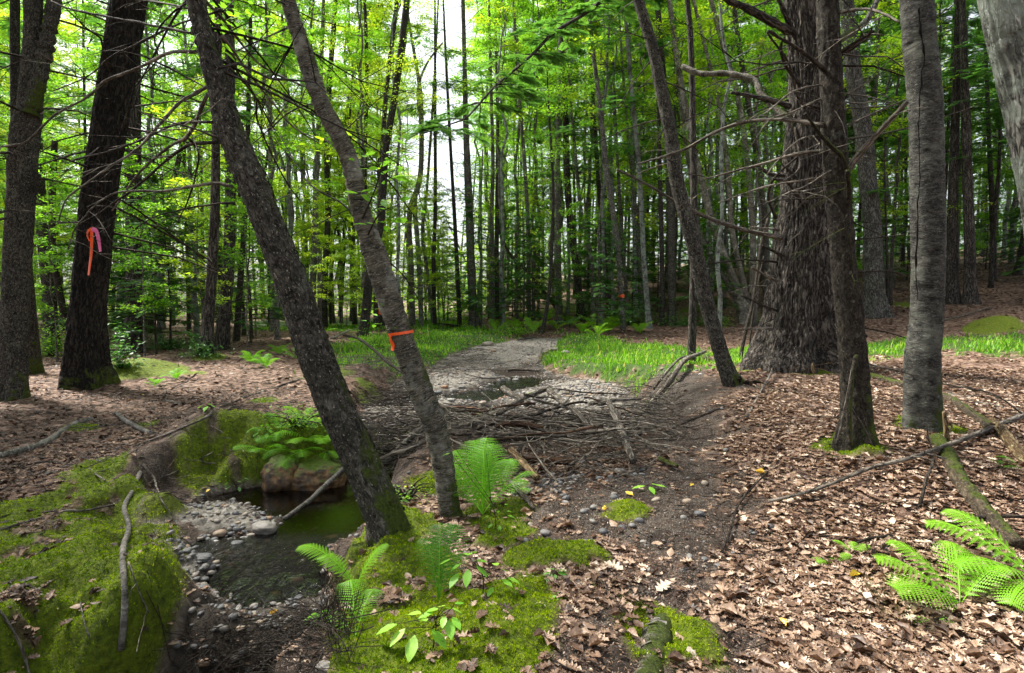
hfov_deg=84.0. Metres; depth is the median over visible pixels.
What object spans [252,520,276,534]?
stone
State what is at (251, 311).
dead pole
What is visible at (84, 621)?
fallen branch
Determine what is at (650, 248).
leafy sapling
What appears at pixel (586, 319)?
fern
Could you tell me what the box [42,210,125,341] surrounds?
young hemlock
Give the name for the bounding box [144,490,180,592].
hanging roots
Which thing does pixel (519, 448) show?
jam stick
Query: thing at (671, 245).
flecked tree
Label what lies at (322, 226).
clump tree
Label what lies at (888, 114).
hemlock tree
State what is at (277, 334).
slender tree
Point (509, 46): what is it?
tree
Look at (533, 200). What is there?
leafy sapling
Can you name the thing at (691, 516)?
scattered twigs
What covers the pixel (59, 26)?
slender tree
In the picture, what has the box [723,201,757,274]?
young hemlock
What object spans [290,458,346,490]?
mossy boulder
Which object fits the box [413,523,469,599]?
fern
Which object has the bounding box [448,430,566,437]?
jam stick
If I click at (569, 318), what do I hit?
fern
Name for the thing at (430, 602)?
moss
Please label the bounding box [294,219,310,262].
leafy sapling
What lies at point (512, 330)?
shrub
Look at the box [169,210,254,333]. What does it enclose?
young hemlock
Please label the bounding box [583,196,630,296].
young hemlock
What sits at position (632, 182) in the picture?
leaning pole
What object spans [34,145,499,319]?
distant foliage
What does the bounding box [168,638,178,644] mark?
fallen leaf
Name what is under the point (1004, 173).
leafy sapling
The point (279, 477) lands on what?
mossy boulder
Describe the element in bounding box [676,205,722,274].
young hemlock
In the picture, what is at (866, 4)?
hemlock tree
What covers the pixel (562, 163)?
slender tree
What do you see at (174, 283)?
young hemlock
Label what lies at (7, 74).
slender tree
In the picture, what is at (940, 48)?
hemlock tree
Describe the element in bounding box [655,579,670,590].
fallen leaf
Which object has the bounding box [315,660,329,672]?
stone
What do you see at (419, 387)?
leaning yellow birch
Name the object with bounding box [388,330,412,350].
marking ribbon
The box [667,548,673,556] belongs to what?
fallen leaf
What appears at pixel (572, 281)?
young hemlock
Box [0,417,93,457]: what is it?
fallen log
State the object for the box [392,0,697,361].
overhanging hemlock
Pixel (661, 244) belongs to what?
slim dark hemlock
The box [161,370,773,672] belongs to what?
pebbles
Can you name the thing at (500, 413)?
jam stick
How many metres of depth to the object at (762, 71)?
38.35 m
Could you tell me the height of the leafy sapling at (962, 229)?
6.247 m
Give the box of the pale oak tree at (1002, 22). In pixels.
[977,0,1023,233]
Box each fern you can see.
[145,378,165,385]
[159,368,186,378]
[232,444,286,452]
[239,350,264,362]
[246,353,279,367]
[246,413,284,443]
[257,402,325,435]
[262,443,324,468]
[269,343,290,353]
[276,430,329,443]
[280,406,318,419]
[295,543,389,586]
[304,579,384,636]
[305,417,330,441]
[320,450,337,460]
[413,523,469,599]
[432,437,527,514]
[453,440,517,511]
[487,318,507,329]
[493,462,534,493]
[503,316,533,328]
[523,317,547,331]
[536,309,553,318]
[546,320,568,329]
[556,315,582,325]
[573,322,592,331]
[578,312,605,325]
[585,323,610,334]
[592,316,621,331]
[604,313,628,323]
[630,322,651,332]
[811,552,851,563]
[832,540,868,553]
[872,539,1014,609]
[924,508,1023,610]
[992,456,1020,468]
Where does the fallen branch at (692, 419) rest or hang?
on the ground at (98, 655)
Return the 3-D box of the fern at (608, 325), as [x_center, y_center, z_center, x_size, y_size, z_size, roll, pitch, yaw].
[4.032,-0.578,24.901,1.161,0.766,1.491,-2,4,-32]
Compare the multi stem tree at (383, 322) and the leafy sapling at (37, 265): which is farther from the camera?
the multi stem tree at (383, 322)
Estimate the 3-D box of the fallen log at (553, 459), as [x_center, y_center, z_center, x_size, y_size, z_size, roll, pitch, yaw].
[0.283,1.087,5.016,0.551,0.111,0.117,1,4,11]
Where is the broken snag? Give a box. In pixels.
[49,139,66,340]
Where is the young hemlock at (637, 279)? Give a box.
[604,220,676,323]
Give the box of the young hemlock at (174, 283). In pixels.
[109,171,204,339]
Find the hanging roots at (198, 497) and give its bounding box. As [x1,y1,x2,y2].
[143,434,289,506]
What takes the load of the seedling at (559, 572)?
on the ground at (98, 655)
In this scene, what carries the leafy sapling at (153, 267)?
on the ground at (98, 655)
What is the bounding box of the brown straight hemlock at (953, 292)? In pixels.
[880,0,1000,304]
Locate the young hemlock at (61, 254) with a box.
[34,183,149,328]
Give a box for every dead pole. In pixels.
[246,269,254,339]
[739,218,768,360]
[743,256,763,344]
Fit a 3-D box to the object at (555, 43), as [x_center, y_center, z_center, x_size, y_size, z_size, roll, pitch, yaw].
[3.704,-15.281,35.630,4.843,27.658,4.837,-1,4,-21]
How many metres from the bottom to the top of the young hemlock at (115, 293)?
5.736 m
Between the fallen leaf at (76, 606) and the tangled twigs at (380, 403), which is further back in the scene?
the tangled twigs at (380, 403)
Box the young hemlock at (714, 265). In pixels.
[673,216,745,320]
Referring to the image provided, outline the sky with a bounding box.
[1,0,1019,300]
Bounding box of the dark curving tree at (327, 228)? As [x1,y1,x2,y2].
[279,0,384,327]
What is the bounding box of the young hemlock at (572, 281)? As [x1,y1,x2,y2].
[552,215,611,299]
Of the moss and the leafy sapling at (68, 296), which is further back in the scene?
the leafy sapling at (68, 296)
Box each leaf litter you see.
[0,365,1023,672]
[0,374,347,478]
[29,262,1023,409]
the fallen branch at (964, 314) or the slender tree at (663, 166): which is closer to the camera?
the fallen branch at (964, 314)
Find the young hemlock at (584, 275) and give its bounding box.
[564,218,609,312]
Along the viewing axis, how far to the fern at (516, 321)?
26.88 m
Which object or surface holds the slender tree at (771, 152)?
on the ground at (98, 655)
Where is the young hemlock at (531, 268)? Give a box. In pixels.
[509,233,548,295]
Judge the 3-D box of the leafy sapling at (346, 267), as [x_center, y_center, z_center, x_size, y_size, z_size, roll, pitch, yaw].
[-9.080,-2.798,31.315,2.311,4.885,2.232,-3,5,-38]
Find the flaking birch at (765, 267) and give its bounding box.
[681,0,786,312]
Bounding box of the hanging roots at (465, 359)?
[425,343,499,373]
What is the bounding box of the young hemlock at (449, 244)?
[423,206,483,319]
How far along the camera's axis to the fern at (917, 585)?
2.79 m
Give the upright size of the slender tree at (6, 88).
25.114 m
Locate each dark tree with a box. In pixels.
[0,0,306,389]
[0,16,82,351]
[9,0,44,374]
[144,4,297,340]
[268,0,343,297]
[328,0,446,337]
[355,0,430,328]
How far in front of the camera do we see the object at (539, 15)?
33.77 m
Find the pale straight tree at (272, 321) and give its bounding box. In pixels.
[221,1,312,330]
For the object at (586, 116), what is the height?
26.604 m
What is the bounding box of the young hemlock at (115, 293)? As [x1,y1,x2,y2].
[47,184,175,332]
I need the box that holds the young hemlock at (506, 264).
[480,211,543,317]
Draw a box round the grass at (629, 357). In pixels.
[246,319,1023,401]
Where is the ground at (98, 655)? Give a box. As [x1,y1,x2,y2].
[0,247,1023,672]
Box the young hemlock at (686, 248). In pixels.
[678,197,723,277]
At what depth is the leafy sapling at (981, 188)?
38.40 m
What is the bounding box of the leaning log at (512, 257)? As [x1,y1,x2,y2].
[499,229,566,320]
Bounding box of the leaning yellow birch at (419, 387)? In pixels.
[139,0,462,519]
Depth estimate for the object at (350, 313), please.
41.94 m
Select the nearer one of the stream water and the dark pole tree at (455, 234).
the stream water
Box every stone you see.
[196,553,211,561]
[197,658,210,666]
[213,529,226,536]
[231,540,242,543]
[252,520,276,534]
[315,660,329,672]
[449,388,456,392]
[482,341,493,345]
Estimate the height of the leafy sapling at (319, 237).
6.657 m
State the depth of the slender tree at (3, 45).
31.96 m
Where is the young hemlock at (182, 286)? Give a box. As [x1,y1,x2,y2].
[109,137,219,348]
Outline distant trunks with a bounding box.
[1,69,1018,318]
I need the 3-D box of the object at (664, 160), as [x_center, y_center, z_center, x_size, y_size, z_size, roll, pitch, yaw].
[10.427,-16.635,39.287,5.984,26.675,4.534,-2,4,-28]
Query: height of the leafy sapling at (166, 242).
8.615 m
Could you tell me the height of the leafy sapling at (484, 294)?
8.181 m
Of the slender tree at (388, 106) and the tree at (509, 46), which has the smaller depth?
the tree at (509, 46)
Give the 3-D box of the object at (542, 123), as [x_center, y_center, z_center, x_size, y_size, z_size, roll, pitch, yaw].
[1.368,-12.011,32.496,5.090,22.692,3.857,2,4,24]
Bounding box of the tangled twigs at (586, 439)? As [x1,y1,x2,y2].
[375,392,689,491]
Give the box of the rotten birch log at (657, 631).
[634,612,672,672]
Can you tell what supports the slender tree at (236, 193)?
on the ground at (98, 655)
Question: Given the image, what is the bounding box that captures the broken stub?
[788,361,837,375]
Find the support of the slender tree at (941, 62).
on the ground at (98, 655)
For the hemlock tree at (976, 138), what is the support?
on the ground at (98, 655)
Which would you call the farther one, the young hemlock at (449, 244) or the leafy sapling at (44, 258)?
the young hemlock at (449, 244)
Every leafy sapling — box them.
[0,121,75,333]
[0,142,58,323]
[0,174,38,292]
[0,198,61,298]
[33,129,81,361]
[34,197,72,303]
[59,232,74,299]
[65,193,115,306]
[110,138,183,355]
[110,193,162,337]
[118,174,176,339]
[144,74,240,332]
[147,171,183,313]
[157,178,207,337]
[163,263,179,308]
[174,198,208,319]
[190,192,223,324]
[202,139,275,351]
[217,242,257,325]
[231,253,258,310]
[233,200,270,335]
[252,245,266,317]
[269,176,309,278]
[293,208,311,259]
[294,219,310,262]
[299,248,329,302]
[300,180,344,318]
[321,235,359,328]
[327,241,359,325]
[339,214,399,322]
[372,247,405,317]
[373,225,418,292]
[385,189,417,293]
[399,251,417,319]
[402,173,443,325]
[404,249,439,301]
[417,237,461,328]
[423,178,460,322]
[424,216,454,309]
[448,248,467,309]
[465,208,488,295]
[512,182,542,307]
[518,178,553,320]
[549,189,593,326]
[573,191,594,290]
[589,207,598,272]
[597,162,632,299]
[644,191,665,291]
[646,203,666,296]
[682,186,733,291]
[713,190,732,259]
[724,177,749,272]
[734,176,773,279]
[850,169,862,270]
[882,172,910,287]
[946,169,981,256]
[958,146,996,256]
[963,156,1004,262]
[975,148,1014,244]
[998,148,1020,250]
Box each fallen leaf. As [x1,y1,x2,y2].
[19,549,26,554]
[69,603,84,608]
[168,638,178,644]
[567,625,584,636]
[604,559,622,569]
[609,520,617,525]
[625,602,632,611]
[652,541,662,544]
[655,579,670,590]
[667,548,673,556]
[710,614,719,623]
[719,602,736,614]
[779,618,786,625]
[850,569,859,575]
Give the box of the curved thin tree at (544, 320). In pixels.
[514,61,607,333]
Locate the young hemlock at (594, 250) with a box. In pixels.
[581,231,616,297]
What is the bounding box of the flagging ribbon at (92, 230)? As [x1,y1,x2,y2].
[86,228,101,274]
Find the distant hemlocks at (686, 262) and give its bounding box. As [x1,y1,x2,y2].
[448,1,1021,311]
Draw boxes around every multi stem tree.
[327,0,406,325]
[338,2,446,325]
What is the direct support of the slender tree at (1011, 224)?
on the ground at (98, 655)
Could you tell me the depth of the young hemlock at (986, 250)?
34.12 m
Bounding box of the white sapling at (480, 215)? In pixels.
[448,149,510,325]
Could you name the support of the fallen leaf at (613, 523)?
on the ground at (98, 655)
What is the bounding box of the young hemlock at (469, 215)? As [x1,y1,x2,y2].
[438,187,507,328]
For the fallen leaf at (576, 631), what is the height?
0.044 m
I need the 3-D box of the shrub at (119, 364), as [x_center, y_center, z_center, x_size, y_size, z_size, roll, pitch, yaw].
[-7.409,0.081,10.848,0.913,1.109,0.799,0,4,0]
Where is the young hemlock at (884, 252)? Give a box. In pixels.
[855,204,909,282]
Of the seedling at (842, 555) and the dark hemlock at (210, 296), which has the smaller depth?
the seedling at (842, 555)
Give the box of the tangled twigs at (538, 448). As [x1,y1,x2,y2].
[391,409,657,480]
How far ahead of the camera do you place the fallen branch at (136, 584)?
3.25 m
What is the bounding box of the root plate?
[728,375,780,386]
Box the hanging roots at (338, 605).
[307,553,364,663]
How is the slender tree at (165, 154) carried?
on the ground at (98, 655)
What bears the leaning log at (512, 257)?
on the ground at (98, 655)
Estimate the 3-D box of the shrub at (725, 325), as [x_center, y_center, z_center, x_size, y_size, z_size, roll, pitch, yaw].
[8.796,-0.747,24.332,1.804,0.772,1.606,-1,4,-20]
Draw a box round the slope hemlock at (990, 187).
[943,1,1020,280]
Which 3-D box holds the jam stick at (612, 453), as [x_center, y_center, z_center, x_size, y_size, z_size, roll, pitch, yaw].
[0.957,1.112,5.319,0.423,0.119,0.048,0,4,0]
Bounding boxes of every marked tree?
[533,0,647,329]
[549,0,632,313]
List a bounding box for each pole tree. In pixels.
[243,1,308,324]
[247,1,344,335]
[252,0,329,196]
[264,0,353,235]
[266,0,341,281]
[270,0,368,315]
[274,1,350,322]
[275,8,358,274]
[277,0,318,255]
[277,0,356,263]
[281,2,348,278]
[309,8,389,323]
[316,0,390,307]
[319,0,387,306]
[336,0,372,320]
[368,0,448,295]
[387,0,487,324]
[392,0,472,323]
[395,0,508,325]
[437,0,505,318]
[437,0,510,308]
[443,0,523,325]
[443,0,534,324]
[447,1,538,323]
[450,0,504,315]
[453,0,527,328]
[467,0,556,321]
[469,1,560,323]
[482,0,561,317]
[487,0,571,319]
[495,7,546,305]
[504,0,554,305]
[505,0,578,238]
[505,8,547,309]
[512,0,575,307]
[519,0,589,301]
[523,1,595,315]
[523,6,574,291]
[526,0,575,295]
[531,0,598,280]
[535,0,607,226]
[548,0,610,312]
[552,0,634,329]
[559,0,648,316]
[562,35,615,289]
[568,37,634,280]
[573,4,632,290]
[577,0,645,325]
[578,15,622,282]
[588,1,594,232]
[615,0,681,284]
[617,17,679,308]
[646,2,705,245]
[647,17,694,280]
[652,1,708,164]
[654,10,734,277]
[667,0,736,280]
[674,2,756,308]
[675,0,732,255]
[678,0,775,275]
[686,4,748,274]
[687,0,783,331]
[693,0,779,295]
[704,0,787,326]
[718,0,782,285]
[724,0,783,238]
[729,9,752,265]
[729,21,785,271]
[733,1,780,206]
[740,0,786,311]
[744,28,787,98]
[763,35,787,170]
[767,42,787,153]
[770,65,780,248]
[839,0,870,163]
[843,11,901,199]
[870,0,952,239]
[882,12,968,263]
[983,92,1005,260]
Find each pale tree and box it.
[400,42,444,325]
[578,1,678,316]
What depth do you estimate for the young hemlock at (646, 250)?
38.72 m
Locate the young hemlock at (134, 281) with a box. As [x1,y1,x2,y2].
[63,185,200,354]
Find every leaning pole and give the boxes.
[572,0,683,315]
[576,0,709,328]
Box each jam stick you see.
[380,419,479,459]
[440,405,485,409]
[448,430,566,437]
[451,402,535,412]
[467,401,587,431]
[483,424,602,441]
[496,400,523,415]
[506,416,593,422]
[516,395,570,452]
[523,393,555,399]
[530,405,577,417]
[535,437,575,441]
[546,424,628,427]
[571,438,595,471]
[580,427,623,434]
[584,397,655,421]
[592,450,636,461]
[599,397,643,405]
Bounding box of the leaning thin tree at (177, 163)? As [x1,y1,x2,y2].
[146,83,203,333]
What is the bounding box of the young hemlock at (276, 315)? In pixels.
[198,199,284,344]
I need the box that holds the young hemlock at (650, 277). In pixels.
[628,203,688,311]
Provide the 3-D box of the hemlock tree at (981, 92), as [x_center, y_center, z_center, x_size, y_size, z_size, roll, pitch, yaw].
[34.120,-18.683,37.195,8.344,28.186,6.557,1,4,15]
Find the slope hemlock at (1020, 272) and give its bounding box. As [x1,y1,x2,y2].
[1003,128,1023,275]
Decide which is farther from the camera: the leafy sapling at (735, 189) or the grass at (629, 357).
the leafy sapling at (735, 189)
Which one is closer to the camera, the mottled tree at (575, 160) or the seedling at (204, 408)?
the seedling at (204, 408)
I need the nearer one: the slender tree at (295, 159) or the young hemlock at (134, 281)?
the young hemlock at (134, 281)
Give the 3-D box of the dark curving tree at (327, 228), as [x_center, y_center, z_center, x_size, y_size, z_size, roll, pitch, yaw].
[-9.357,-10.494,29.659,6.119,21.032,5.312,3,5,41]
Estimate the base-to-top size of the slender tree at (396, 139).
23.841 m
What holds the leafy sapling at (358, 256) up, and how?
on the ground at (98, 655)
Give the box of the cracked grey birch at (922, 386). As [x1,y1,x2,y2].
[899,0,946,432]
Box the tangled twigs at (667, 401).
[593,367,722,461]
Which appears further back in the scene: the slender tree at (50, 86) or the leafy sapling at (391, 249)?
the leafy sapling at (391, 249)
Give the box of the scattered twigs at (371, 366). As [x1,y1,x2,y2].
[336,343,439,395]
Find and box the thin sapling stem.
[854,117,908,301]
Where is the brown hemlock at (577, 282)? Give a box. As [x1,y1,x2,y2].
[531,0,615,320]
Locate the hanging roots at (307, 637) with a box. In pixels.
[146,563,390,672]
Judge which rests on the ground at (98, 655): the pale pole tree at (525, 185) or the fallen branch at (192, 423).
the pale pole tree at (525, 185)
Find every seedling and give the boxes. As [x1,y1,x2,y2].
[197,404,215,411]
[225,476,248,500]
[251,423,278,437]
[376,602,462,662]
[440,551,519,596]
[444,450,514,529]
[543,568,567,583]
[632,483,664,494]
[913,616,955,622]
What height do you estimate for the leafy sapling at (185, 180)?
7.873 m
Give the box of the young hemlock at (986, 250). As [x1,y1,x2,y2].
[959,184,1015,268]
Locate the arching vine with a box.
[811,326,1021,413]
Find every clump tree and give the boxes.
[274,107,363,324]
[293,76,378,322]
[297,108,355,291]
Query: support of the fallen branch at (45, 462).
on the leaf litter at (774, 599)
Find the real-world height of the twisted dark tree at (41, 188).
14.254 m
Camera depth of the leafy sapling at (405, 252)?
40.39 m
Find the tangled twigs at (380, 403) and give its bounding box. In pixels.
[350,375,451,479]
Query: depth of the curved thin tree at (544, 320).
25.19 m
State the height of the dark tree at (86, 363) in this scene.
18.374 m
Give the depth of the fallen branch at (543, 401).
7.32 m
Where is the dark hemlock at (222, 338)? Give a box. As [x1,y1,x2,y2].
[167,0,318,350]
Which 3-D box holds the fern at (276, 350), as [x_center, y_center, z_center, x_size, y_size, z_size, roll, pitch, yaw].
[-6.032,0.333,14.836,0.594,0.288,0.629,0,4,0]
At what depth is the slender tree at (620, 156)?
33.40 m
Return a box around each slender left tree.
[45,0,145,276]
[144,90,220,331]
[158,98,239,320]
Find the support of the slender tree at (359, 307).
on the ground at (98, 655)
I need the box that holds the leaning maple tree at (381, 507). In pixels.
[0,0,424,548]
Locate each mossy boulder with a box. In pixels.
[260,454,298,491]
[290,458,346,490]
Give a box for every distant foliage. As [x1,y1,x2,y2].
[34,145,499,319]
[511,6,1019,265]
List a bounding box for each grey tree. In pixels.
[379,0,455,325]
[599,13,653,316]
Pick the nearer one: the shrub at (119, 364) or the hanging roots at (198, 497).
the hanging roots at (198, 497)
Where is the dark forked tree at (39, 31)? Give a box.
[0,0,179,401]
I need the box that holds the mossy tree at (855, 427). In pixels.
[636,0,934,451]
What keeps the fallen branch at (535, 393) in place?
on the ground at (98, 655)
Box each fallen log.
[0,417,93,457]
[164,399,193,403]
[330,328,356,338]
[437,323,459,327]
[482,435,546,445]
[495,421,543,431]
[508,369,550,371]
[513,454,574,466]
[869,365,902,370]
[870,373,994,428]
[929,433,1023,550]
[945,391,1020,409]
[988,417,1023,466]
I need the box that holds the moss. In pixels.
[0,370,970,672]
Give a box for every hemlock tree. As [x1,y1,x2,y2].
[0,0,80,329]
[0,81,9,157]
[45,0,196,314]
[156,0,283,311]
[478,56,548,296]
[519,108,593,254]
[616,0,979,373]
[672,0,782,287]
[696,9,768,262]
[768,6,905,215]
[768,12,904,201]
[777,0,907,217]
[843,0,950,263]
[844,1,907,258]
[850,18,908,212]
[862,0,997,273]
[872,0,997,232]
[877,0,1006,234]
[902,2,998,264]
[944,0,1023,287]
[946,53,1020,225]
[960,42,1002,255]
[971,51,1020,230]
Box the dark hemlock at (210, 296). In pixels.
[149,0,278,354]
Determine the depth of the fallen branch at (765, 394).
7.30 m
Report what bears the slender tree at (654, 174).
on the ground at (98, 655)
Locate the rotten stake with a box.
[942,411,969,449]
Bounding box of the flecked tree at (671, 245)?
[611,0,699,325]
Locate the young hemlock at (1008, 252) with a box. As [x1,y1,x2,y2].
[977,185,1023,269]
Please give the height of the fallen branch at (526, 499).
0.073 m
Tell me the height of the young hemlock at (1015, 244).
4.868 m
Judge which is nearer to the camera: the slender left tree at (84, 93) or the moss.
the moss
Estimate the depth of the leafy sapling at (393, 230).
32.89 m
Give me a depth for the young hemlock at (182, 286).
19.21 m
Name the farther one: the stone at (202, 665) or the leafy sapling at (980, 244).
the leafy sapling at (980, 244)
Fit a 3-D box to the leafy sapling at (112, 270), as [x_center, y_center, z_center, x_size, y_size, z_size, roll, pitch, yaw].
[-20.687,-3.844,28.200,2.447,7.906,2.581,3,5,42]
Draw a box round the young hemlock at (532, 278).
[499,206,571,325]
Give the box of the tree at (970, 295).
[935,0,1001,304]
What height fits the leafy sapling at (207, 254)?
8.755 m
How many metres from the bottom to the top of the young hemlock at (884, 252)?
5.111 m
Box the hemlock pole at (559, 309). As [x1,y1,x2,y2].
[518,0,612,324]
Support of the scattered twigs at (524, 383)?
on the ground at (98, 655)
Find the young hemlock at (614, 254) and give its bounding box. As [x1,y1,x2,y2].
[582,204,632,305]
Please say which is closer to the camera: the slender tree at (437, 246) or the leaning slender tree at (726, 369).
the leaning slender tree at (726, 369)
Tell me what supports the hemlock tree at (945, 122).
on the ground at (98, 655)
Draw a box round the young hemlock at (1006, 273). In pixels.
[998,256,1023,286]
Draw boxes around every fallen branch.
[0,503,116,529]
[0,609,30,672]
[5,450,81,466]
[80,601,89,639]
[88,468,105,480]
[114,411,152,433]
[117,470,141,650]
[127,561,148,651]
[132,405,262,446]
[137,463,184,542]
[146,452,212,484]
[161,372,200,399]
[185,369,299,420]
[282,467,344,518]
[333,334,428,372]
[381,425,423,463]
[453,364,504,378]
[466,385,559,427]
[500,385,530,407]
[501,471,535,509]
[507,447,540,480]
[518,336,536,339]
[532,396,620,415]
[536,387,594,434]
[552,384,632,394]
[553,396,636,463]
[608,421,688,479]
[645,348,706,410]
[652,355,705,389]
[657,456,678,467]
[671,387,761,428]
[720,471,768,553]
[745,371,772,417]
[748,377,793,398]
[767,410,1023,502]
[805,534,892,544]
[906,307,993,328]
[917,456,934,508]
[922,493,1023,528]
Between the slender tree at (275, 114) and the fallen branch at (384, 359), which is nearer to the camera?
the fallen branch at (384, 359)
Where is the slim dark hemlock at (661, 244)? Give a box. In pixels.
[606,0,717,325]
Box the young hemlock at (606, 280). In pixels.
[555,210,651,330]
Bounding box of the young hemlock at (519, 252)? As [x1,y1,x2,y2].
[503,235,544,309]
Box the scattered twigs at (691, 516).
[501,471,723,669]
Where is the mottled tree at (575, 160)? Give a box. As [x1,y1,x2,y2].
[533,0,628,321]
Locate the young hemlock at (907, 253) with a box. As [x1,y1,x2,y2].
[883,165,910,281]
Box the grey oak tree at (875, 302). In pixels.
[840,0,902,318]
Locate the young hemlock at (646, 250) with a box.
[628,224,659,288]
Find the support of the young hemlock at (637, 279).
on the ground at (98, 655)
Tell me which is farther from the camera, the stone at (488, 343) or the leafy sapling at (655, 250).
the leafy sapling at (655, 250)
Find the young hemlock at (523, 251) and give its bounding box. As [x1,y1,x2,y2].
[476,180,572,327]
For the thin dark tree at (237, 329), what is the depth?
21.88 m
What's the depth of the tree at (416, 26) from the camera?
26.47 m
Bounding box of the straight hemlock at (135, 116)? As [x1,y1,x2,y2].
[0,0,210,353]
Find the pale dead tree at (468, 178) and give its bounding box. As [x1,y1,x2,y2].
[438,0,501,326]
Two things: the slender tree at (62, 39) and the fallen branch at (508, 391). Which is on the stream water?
the fallen branch at (508, 391)
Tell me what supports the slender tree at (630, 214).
on the ground at (98, 655)
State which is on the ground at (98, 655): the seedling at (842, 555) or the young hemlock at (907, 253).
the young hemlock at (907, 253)
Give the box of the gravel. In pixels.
[365,338,711,422]
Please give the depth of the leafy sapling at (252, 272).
25.34 m
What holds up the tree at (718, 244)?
on the ground at (98, 655)
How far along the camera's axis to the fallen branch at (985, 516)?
3.43 m
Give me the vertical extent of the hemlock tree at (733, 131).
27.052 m
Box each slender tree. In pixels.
[0,0,75,210]
[0,0,83,302]
[0,0,87,338]
[0,4,82,265]
[0,5,69,236]
[0,6,56,238]
[1,1,121,324]
[44,0,206,342]
[47,0,176,329]
[49,0,142,322]
[49,3,104,216]
[79,0,222,346]
[98,0,210,329]
[119,0,273,341]
[123,69,193,263]
[141,0,210,325]
[142,0,344,339]
[143,88,186,290]
[149,0,237,318]
[178,64,238,259]
[179,0,292,325]
[180,0,282,319]
[189,0,282,275]
[195,0,308,334]
[202,53,255,315]
[204,0,313,326]
[222,19,347,256]
[223,54,293,316]
[251,15,311,318]
[267,69,341,254]
[290,0,397,324]
[294,51,393,317]
[300,0,414,265]
[322,0,432,241]
[330,0,441,321]
[337,35,394,315]
[339,0,432,261]
[370,60,416,269]
[388,43,441,313]
[412,191,436,316]
[413,204,452,320]
[423,191,448,317]
[432,210,460,318]
[437,0,552,309]
[439,0,554,306]
[455,1,574,283]
[471,35,548,296]
[505,0,602,259]
[507,18,594,239]
[509,3,625,298]
[571,5,671,276]
[571,22,662,279]
[573,17,651,272]
[577,0,745,386]
[581,15,665,230]
[583,3,688,280]
[607,8,688,270]
[619,3,703,282]
[621,0,726,255]
[622,0,746,303]
[622,5,713,277]
[623,13,707,189]
[635,2,760,286]
[662,14,719,229]
[689,8,751,223]
[701,5,782,249]
[710,21,775,267]
[726,0,787,265]
[728,3,786,220]
[749,17,849,222]
[769,44,883,193]
[840,5,891,200]
[844,0,948,269]
[844,0,992,304]
[845,11,908,186]
[849,8,945,201]
[857,18,950,262]
[858,1,950,266]
[866,0,908,217]
[881,4,952,193]
[947,16,1012,255]
[969,7,1010,257]
[971,59,1017,262]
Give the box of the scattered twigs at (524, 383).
[433,353,627,413]
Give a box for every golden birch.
[625,18,737,319]
[630,0,752,324]
[664,0,781,322]
[679,0,779,322]
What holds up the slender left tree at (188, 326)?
on the ground at (98, 655)
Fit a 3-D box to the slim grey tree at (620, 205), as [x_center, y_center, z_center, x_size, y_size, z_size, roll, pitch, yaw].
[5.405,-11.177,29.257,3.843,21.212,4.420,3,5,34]
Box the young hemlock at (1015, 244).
[996,207,1021,259]
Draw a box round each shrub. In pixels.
[38,306,64,356]
[107,316,145,368]
[145,322,198,350]
[171,331,235,357]
[340,323,418,350]
[393,475,432,503]
[407,303,463,317]
[454,311,480,319]
[482,318,544,334]
[540,288,575,314]
[553,285,608,319]
[586,291,679,326]
[655,301,737,325]
[697,310,736,327]
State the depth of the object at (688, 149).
42.16 m
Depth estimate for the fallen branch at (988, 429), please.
4.20 m
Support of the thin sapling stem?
on the ground at (98, 655)
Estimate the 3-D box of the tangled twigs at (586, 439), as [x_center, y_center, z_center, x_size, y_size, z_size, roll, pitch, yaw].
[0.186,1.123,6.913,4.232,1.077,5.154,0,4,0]
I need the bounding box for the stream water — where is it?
[191,377,636,609]
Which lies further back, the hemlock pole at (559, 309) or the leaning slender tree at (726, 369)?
the hemlock pole at (559, 309)

